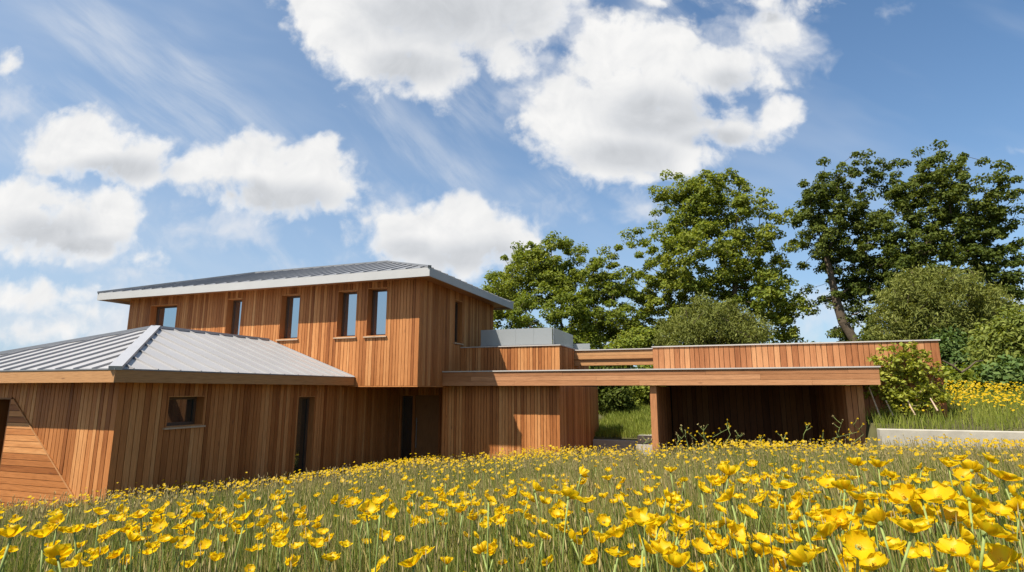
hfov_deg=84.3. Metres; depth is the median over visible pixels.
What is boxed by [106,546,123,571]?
meadow flower
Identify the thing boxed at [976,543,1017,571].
meadow flower
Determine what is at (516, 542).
meadow flower
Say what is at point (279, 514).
meadow flower
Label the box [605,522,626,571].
meadow flower
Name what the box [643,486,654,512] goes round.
meadow flower
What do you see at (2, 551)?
meadow flower
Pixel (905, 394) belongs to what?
climbing shrub
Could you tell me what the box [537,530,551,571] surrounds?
meadow flower
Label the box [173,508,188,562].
meadow flower
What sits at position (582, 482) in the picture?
meadow flower
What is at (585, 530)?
meadow flower
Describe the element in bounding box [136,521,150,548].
meadow flower
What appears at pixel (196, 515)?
meadow flower
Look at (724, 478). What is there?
meadow flower
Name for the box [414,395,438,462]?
door
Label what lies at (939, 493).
meadow flower
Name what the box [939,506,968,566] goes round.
meadow flower
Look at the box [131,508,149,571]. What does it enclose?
meadow flower
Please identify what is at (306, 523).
meadow flower
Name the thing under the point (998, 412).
bank grass
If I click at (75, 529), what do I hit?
meadow flower
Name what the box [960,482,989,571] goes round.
meadow flower
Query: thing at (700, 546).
meadow flower
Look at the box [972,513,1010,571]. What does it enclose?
meadow flower
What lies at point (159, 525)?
meadow flower
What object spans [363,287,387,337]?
window
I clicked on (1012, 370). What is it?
shrub
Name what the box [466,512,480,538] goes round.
meadow flower
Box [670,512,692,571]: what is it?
meadow flower
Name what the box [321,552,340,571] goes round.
meadow flower
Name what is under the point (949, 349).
shrub
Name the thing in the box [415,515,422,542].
meadow flower
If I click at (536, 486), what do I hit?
meadow flower
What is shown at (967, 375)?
shrub
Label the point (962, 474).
meadow flower
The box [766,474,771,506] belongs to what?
meadow flower
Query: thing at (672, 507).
meadow flower
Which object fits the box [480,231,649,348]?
broadleaf tree
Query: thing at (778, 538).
meadow flower
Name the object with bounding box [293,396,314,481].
window
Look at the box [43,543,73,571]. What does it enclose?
meadow flower
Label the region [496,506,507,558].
meadow flower
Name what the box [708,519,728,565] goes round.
meadow flower
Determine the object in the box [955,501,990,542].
meadow flower
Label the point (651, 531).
meadow flower
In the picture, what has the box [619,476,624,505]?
meadow flower
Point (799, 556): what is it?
meadow flower
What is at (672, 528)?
meadow flower
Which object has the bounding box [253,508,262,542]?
meadow flower
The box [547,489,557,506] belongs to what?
meadow flower
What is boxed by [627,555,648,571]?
meadow flower
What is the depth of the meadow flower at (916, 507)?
1.60 m
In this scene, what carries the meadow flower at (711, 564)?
on the ground at (871, 430)
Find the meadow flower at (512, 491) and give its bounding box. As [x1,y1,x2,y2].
[507,485,516,534]
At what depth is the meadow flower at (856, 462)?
3.11 m
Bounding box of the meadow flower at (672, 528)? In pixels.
[668,526,691,571]
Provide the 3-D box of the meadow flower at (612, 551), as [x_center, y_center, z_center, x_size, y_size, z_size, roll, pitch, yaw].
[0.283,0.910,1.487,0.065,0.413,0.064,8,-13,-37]
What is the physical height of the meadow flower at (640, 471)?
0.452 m
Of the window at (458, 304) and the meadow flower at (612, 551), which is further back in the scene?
the window at (458, 304)
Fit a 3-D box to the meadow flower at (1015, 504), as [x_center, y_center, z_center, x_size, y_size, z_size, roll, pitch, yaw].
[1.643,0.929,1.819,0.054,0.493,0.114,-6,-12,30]
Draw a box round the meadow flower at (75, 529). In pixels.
[64,524,82,571]
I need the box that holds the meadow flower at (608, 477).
[601,475,614,514]
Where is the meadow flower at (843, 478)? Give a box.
[836,477,845,533]
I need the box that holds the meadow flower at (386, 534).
[376,528,391,571]
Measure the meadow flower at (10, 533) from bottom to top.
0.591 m
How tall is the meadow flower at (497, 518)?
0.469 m
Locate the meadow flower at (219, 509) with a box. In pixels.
[201,506,226,567]
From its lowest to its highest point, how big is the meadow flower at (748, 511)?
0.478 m
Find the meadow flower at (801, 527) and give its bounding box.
[797,523,807,541]
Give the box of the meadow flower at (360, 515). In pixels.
[357,514,364,550]
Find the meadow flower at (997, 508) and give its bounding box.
[985,501,1012,571]
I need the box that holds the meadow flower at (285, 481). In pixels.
[278,479,291,521]
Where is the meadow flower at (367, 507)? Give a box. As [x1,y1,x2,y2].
[357,498,378,571]
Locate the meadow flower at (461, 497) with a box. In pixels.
[459,496,468,542]
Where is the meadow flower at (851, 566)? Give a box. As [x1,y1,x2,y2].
[835,555,861,571]
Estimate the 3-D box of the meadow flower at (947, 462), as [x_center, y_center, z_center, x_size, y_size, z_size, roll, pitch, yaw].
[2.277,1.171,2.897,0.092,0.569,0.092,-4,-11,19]
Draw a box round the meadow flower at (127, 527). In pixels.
[119,525,137,571]
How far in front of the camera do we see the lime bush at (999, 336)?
17.63 m
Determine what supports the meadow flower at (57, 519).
on the ground at (871, 430)
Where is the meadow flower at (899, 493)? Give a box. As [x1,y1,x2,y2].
[885,481,936,567]
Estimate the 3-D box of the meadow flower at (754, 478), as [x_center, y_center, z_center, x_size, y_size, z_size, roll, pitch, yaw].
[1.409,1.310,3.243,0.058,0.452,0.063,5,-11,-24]
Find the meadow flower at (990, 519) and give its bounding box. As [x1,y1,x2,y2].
[983,515,995,571]
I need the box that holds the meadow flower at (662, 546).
[650,537,677,571]
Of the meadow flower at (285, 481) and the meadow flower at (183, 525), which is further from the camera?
the meadow flower at (285, 481)
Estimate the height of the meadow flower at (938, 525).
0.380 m
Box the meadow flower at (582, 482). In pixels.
[576,480,586,525]
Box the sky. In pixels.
[0,0,1023,366]
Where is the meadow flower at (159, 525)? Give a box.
[149,518,168,571]
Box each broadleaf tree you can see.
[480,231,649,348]
[617,167,811,342]
[783,148,923,341]
[870,139,1023,339]
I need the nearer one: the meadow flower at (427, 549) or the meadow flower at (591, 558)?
the meadow flower at (591, 558)
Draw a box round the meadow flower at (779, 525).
[773,522,783,544]
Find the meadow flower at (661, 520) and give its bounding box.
[647,513,669,571]
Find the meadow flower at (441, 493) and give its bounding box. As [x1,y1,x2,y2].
[437,490,444,528]
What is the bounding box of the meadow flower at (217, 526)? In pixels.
[213,524,225,568]
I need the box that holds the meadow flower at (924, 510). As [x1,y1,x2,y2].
[913,487,939,567]
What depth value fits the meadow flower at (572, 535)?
2.04 m
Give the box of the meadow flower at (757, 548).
[750,542,770,571]
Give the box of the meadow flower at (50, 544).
[44,540,60,570]
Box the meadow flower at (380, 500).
[372,494,387,571]
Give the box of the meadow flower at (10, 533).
[0,524,25,571]
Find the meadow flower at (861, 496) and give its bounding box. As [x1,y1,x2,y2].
[846,490,867,556]
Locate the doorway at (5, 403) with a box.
[0,398,12,467]
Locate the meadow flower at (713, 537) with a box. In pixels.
[704,529,725,571]
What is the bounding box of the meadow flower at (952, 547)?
[931,537,971,571]
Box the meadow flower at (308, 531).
[297,527,312,568]
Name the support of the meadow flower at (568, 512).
on the ground at (871, 430)
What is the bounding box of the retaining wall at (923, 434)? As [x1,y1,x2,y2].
[877,428,1023,451]
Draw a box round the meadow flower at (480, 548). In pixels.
[472,541,486,570]
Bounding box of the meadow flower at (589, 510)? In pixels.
[580,507,593,552]
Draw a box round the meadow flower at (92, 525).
[85,521,102,563]
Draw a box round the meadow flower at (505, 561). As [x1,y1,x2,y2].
[498,559,508,570]
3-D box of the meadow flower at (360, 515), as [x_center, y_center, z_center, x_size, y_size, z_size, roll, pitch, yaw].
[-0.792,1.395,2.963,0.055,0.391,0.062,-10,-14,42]
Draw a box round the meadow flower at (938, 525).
[935,511,947,557]
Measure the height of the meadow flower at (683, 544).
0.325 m
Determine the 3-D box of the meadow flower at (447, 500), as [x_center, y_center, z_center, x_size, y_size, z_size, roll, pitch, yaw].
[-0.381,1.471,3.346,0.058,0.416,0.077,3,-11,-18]
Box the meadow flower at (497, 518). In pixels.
[489,511,509,571]
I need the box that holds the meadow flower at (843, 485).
[831,479,858,534]
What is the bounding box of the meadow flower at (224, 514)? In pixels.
[219,511,227,548]
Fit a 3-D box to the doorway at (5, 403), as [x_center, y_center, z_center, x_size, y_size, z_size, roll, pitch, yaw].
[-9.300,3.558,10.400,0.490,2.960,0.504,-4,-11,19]
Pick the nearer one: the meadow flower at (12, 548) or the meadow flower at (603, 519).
the meadow flower at (603, 519)
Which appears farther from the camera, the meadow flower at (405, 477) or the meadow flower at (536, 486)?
the meadow flower at (405, 477)
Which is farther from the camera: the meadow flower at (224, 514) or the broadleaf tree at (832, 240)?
the broadleaf tree at (832, 240)
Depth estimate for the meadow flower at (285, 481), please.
3.85 m
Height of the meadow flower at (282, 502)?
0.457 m
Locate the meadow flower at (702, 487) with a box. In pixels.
[697,480,711,571]
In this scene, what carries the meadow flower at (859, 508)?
on the ground at (871, 430)
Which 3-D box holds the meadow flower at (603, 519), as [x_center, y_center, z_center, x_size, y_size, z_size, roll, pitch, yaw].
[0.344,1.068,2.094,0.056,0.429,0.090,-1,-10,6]
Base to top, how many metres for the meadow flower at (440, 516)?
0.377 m
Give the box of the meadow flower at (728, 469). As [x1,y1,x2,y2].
[717,464,739,553]
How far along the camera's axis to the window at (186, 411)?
10.86 m
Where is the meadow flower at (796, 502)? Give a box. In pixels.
[789,490,815,571]
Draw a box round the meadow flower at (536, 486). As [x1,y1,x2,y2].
[532,480,544,570]
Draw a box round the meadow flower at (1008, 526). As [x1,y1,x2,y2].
[1004,524,1023,556]
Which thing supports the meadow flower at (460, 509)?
on the ground at (871, 430)
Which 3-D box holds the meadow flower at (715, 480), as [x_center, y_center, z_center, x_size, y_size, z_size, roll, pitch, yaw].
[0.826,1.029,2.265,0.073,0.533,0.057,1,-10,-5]
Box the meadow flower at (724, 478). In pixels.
[720,475,727,561]
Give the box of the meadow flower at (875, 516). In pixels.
[861,507,894,571]
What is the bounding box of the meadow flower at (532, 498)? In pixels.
[521,491,534,530]
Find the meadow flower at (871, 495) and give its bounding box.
[865,491,883,550]
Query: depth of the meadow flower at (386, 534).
2.23 m
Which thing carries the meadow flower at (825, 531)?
on the ground at (871, 430)
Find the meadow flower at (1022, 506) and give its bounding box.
[1008,497,1023,515]
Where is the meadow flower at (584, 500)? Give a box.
[574,495,595,571]
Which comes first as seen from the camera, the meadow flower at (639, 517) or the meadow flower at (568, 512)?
the meadow flower at (639, 517)
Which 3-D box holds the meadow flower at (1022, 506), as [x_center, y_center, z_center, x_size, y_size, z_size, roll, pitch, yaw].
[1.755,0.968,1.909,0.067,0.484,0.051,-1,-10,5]
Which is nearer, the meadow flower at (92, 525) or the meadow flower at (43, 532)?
the meadow flower at (43, 532)
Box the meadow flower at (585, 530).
[575,525,590,571]
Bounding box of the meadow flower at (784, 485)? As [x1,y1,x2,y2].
[770,480,796,569]
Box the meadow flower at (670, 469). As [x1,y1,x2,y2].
[664,466,676,490]
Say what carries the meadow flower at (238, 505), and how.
on the ground at (871, 430)
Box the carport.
[442,339,947,453]
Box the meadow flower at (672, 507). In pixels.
[670,505,685,569]
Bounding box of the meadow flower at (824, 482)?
[815,477,839,528]
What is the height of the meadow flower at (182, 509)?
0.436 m
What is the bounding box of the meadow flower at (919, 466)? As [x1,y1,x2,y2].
[915,462,921,487]
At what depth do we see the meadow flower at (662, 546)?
1.40 m
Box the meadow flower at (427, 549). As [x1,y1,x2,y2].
[414,545,434,571]
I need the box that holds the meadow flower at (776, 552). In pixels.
[768,545,789,571]
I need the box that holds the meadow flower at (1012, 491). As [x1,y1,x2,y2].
[1008,485,1022,524]
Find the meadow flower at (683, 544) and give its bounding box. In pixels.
[679,537,689,570]
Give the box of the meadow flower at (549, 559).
[541,554,552,570]
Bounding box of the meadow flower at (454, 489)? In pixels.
[446,485,458,555]
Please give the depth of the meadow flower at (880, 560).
1.18 m
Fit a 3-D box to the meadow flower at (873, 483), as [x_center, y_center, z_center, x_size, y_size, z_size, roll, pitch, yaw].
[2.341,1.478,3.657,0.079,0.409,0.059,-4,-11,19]
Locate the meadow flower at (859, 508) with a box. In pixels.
[851,500,864,528]
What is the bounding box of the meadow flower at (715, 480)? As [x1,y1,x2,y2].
[706,473,727,566]
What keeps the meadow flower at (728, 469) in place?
on the ground at (871, 430)
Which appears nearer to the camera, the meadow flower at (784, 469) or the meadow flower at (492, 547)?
the meadow flower at (492, 547)
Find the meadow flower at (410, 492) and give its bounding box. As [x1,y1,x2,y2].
[406,490,416,542]
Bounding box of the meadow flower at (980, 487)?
[971,484,988,539]
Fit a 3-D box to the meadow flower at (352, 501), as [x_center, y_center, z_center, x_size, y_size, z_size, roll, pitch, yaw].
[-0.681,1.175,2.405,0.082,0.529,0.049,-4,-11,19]
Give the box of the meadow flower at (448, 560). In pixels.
[440,555,452,571]
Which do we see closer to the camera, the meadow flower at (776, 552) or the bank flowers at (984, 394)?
the meadow flower at (776, 552)
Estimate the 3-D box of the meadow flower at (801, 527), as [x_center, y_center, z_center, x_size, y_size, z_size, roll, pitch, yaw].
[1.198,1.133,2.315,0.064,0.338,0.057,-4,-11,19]
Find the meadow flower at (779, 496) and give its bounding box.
[775,493,785,546]
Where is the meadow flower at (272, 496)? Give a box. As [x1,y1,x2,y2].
[268,493,279,511]
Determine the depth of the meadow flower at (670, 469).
3.26 m
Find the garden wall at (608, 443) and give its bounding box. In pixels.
[593,439,636,458]
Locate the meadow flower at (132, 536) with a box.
[126,530,144,571]
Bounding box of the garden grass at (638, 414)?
[594,400,651,437]
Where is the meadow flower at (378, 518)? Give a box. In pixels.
[376,505,383,547]
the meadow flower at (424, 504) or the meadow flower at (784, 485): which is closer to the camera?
the meadow flower at (784, 485)
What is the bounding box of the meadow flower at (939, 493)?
[915,481,957,571]
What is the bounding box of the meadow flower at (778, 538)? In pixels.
[771,533,792,547]
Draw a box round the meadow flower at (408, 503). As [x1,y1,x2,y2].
[407,502,414,536]
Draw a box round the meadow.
[0,434,1023,571]
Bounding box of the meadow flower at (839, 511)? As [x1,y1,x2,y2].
[821,505,848,546]
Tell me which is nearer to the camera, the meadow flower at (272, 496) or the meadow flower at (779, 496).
the meadow flower at (779, 496)
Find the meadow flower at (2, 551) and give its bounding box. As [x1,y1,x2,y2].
[0,547,5,571]
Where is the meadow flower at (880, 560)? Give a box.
[854,551,888,571]
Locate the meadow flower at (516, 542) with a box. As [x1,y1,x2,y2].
[511,536,522,554]
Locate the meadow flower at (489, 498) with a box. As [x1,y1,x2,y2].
[484,493,496,571]
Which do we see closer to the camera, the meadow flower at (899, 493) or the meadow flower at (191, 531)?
the meadow flower at (899, 493)
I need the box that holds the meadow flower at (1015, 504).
[1004,495,1021,571]
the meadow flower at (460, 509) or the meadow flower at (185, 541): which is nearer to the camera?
the meadow flower at (185, 541)
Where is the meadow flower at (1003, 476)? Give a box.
[987,467,1023,549]
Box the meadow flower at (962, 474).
[952,467,978,550]
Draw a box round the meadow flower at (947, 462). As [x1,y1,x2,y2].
[938,456,960,522]
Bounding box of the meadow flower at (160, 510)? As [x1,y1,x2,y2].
[151,505,165,571]
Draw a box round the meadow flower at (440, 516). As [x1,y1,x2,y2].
[433,508,447,548]
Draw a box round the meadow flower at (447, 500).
[444,499,453,534]
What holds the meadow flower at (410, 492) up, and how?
on the ground at (871, 430)
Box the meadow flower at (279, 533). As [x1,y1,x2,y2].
[273,530,283,571]
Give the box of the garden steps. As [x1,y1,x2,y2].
[635,434,651,454]
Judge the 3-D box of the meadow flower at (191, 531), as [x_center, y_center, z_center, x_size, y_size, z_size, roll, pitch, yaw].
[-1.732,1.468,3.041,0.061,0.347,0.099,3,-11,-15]
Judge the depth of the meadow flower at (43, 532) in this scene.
1.59 m
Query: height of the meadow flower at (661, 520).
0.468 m
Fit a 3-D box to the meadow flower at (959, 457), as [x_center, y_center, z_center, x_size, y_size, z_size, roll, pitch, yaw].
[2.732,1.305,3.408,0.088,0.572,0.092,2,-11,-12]
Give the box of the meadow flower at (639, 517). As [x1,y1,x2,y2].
[624,506,658,571]
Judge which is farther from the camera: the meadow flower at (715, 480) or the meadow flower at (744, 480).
the meadow flower at (744, 480)
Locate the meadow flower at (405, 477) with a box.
[401,475,407,499]
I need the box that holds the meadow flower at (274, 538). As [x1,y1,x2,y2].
[271,535,286,571]
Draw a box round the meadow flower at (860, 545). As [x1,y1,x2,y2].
[840,529,876,571]
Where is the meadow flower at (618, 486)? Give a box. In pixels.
[615,484,621,517]
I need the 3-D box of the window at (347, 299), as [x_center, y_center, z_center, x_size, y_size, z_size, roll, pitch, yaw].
[-4.489,0.790,15.578,0.715,1.325,0.310,-4,-11,19]
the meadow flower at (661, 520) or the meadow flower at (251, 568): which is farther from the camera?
the meadow flower at (251, 568)
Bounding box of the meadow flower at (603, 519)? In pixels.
[596,514,611,560]
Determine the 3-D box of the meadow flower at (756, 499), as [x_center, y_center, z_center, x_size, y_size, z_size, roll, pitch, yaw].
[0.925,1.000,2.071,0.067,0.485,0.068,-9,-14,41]
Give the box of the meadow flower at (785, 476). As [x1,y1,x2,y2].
[781,474,790,496]
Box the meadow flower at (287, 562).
[285,554,295,571]
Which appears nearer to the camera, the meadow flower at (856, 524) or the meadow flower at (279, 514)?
the meadow flower at (856, 524)
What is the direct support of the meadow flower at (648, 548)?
on the ground at (871, 430)
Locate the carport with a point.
(751, 392)
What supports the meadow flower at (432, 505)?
on the ground at (871, 430)
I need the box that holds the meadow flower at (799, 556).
[785,545,816,571]
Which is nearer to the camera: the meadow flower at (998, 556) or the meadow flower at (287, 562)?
the meadow flower at (998, 556)
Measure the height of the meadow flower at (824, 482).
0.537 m
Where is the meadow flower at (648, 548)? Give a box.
[639,535,657,571]
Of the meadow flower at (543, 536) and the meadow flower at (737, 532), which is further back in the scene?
the meadow flower at (543, 536)
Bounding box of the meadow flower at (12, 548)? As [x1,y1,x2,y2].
[2,545,18,571]
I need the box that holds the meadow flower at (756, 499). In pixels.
[750,490,768,569]
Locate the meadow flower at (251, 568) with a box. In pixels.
[244,564,255,571]
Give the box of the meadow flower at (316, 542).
[308,537,324,571]
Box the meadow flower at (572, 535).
[568,529,583,571]
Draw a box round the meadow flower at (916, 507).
[910,500,935,571]
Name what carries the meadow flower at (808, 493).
on the ground at (871, 430)
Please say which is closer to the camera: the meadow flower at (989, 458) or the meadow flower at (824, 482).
the meadow flower at (824, 482)
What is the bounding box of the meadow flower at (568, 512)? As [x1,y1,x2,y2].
[560,509,572,545]
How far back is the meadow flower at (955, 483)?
3.40 m
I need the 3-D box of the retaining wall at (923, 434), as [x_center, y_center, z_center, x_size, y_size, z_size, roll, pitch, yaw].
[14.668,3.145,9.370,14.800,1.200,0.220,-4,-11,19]
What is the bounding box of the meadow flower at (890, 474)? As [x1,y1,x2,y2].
[884,468,899,537]
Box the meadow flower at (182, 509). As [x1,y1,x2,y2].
[173,508,190,558]
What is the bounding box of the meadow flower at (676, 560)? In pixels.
[662,551,689,571]
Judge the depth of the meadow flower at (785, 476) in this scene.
4.25 m
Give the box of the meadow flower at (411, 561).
[398,552,422,571]
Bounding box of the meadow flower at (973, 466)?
[961,460,983,538]
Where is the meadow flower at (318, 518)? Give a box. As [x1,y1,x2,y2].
[312,514,329,567]
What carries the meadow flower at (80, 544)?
on the ground at (871, 430)
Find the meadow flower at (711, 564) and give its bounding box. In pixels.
[706,560,715,569]
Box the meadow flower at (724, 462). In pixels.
[719,460,729,501]
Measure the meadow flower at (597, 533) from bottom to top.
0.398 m
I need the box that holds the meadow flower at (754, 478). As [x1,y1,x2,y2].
[748,473,763,512]
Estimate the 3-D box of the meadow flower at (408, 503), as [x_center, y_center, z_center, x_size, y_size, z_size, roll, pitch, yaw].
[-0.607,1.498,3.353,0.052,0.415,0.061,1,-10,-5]
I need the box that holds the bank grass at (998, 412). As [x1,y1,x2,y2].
[840,385,1023,430]
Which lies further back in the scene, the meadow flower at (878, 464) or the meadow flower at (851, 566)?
the meadow flower at (878, 464)
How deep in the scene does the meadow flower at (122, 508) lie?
3.10 m
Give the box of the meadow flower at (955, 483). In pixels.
[949,480,959,494]
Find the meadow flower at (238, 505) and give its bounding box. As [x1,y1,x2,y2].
[227,504,242,544]
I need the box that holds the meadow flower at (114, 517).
[107,512,123,571]
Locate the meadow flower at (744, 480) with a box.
[735,477,749,521]
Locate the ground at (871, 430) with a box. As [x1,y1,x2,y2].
[397,399,1023,458]
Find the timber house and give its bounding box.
[0,260,598,513]
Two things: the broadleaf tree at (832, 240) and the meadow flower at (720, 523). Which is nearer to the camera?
the meadow flower at (720, 523)
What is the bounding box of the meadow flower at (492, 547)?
[484,537,497,571]
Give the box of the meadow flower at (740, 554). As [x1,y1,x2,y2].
[726,548,746,571]
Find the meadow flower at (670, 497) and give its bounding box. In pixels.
[657,488,678,556]
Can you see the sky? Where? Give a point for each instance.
(143, 142)
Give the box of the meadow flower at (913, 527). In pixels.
[890,514,931,571]
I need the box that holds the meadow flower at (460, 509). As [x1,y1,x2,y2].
[455,504,467,571]
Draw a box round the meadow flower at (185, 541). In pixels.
[172,535,194,571]
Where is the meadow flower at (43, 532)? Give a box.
[28,523,57,571]
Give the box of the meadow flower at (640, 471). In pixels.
[638,469,643,491]
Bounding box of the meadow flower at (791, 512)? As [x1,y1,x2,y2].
[787,510,802,567]
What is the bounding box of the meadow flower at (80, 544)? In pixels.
[73,540,87,553]
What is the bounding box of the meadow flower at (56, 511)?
[46,508,62,537]
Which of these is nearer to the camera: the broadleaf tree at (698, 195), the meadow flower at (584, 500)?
the meadow flower at (584, 500)
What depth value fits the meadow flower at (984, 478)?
2.84 m
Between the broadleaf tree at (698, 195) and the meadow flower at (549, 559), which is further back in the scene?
the broadleaf tree at (698, 195)
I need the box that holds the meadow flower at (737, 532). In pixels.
[727,520,747,571]
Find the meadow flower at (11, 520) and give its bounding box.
[8,514,18,524]
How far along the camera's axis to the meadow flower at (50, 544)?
2.13 m
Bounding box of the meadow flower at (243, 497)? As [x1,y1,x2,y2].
[237,491,249,561]
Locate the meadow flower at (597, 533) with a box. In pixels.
[591,531,611,571]
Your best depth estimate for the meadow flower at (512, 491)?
2.96 m
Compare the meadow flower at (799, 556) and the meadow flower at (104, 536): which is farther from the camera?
the meadow flower at (104, 536)
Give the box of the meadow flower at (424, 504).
[423,501,433,554]
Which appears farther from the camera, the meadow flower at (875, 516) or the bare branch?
the bare branch
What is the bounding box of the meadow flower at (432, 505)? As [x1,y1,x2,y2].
[426,502,438,539]
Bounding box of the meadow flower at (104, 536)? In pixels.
[98,534,112,571]
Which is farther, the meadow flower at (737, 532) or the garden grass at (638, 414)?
the garden grass at (638, 414)
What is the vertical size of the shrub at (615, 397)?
3.707 m
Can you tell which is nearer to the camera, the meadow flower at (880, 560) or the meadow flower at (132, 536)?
the meadow flower at (880, 560)
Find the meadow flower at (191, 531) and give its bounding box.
[185,526,196,550]
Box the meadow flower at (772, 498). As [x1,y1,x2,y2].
[768,494,782,536]
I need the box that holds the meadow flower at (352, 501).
[345,496,360,571]
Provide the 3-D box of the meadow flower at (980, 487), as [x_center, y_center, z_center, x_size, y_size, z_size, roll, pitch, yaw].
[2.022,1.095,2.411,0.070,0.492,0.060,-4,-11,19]
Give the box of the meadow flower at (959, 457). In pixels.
[951,454,967,460]
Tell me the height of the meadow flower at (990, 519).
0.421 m
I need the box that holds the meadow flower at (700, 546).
[691,537,715,571]
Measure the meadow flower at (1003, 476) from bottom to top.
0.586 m
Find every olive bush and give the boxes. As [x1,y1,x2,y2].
[651,290,777,345]
[861,260,1019,340]
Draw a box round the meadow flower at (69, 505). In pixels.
[64,503,75,524]
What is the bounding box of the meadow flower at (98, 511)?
[92,507,108,571]
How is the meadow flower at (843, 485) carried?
on the ground at (871, 430)
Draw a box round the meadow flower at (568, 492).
[561,486,578,565]
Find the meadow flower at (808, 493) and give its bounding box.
[803,491,815,541]
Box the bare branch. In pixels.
[942,360,983,372]
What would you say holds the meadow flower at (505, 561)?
on the ground at (871, 430)
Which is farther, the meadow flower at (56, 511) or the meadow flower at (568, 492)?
the meadow flower at (56, 511)
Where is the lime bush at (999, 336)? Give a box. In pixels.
[959,300,1023,366]
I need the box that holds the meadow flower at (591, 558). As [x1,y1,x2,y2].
[581,547,598,571]
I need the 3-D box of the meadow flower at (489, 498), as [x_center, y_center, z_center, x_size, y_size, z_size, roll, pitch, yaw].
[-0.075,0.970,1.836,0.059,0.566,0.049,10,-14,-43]
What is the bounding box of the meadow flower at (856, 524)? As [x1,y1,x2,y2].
[845,514,861,531]
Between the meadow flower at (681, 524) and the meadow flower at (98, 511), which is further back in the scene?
the meadow flower at (98, 511)
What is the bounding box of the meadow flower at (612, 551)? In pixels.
[604,546,628,571]
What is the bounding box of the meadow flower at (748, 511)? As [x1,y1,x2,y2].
[737,503,757,571]
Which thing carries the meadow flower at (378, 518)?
on the ground at (871, 430)
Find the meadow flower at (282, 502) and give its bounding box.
[277,499,287,537]
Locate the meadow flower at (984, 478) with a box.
[978,473,992,516]
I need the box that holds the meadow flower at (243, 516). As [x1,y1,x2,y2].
[232,510,251,571]
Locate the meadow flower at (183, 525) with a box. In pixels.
[172,519,190,571]
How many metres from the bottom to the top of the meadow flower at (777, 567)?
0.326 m
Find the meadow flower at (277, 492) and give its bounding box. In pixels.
[267,490,280,525]
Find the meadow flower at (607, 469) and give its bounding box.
[604,467,612,484]
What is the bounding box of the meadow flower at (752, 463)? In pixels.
[747,459,758,520]
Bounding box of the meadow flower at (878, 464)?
[868,458,888,523]
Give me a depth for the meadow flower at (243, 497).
2.96 m
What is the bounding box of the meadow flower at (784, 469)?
[780,466,787,493]
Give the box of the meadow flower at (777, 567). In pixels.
[769,556,786,571]
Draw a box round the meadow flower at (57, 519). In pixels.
[46,513,64,568]
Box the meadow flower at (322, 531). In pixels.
[316,528,326,570]
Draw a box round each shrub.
[552,331,630,368]
[589,347,635,417]
[599,365,634,414]
[604,324,668,367]
[629,365,667,405]
[805,335,874,385]
[863,341,952,417]
[924,323,972,373]
[942,359,1000,395]
[971,352,1023,398]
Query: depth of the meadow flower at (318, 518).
3.06 m
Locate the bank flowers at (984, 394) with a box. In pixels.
[887,380,1023,410]
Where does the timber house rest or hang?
on the ground at (871, 430)
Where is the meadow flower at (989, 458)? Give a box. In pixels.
[982,453,998,496]
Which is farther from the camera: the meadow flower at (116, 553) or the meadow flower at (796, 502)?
the meadow flower at (116, 553)
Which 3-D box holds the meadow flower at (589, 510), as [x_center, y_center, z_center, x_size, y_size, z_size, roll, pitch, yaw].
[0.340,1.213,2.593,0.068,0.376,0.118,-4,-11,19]
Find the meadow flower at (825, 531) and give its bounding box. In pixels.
[811,523,842,571]
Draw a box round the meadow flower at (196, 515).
[189,512,204,571]
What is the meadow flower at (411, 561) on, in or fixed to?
on the ground at (871, 430)
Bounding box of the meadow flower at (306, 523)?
[303,520,311,566]
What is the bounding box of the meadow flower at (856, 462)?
[846,456,866,493]
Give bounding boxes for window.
[148,304,177,326]
[163,396,205,429]
[224,298,242,334]
[276,294,300,340]
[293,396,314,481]
[333,290,357,338]
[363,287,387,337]
[399,395,413,463]
[453,299,463,344]
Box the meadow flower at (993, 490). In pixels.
[983,486,998,516]
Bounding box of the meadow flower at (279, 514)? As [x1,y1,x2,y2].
[276,511,286,571]
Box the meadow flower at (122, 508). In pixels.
[110,504,129,551]
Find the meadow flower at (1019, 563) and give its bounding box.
[1009,557,1023,571]
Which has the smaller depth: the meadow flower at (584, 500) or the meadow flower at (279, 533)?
the meadow flower at (584, 500)
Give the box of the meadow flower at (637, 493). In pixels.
[633,489,644,527]
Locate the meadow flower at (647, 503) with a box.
[643,501,651,570]
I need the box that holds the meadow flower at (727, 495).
[715,485,746,571]
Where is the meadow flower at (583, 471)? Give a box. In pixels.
[575,465,588,528]
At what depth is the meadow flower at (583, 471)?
3.19 m
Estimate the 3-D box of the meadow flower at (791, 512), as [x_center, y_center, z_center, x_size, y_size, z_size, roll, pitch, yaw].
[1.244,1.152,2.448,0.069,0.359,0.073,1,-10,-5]
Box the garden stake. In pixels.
[868,387,880,416]
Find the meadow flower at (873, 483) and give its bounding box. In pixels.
[869,482,877,491]
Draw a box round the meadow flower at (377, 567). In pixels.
[371,563,380,571]
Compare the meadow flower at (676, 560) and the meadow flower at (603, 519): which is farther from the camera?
the meadow flower at (603, 519)
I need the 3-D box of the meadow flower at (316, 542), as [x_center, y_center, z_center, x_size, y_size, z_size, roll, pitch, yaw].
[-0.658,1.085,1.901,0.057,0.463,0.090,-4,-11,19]
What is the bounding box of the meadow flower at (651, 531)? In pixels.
[645,524,663,571]

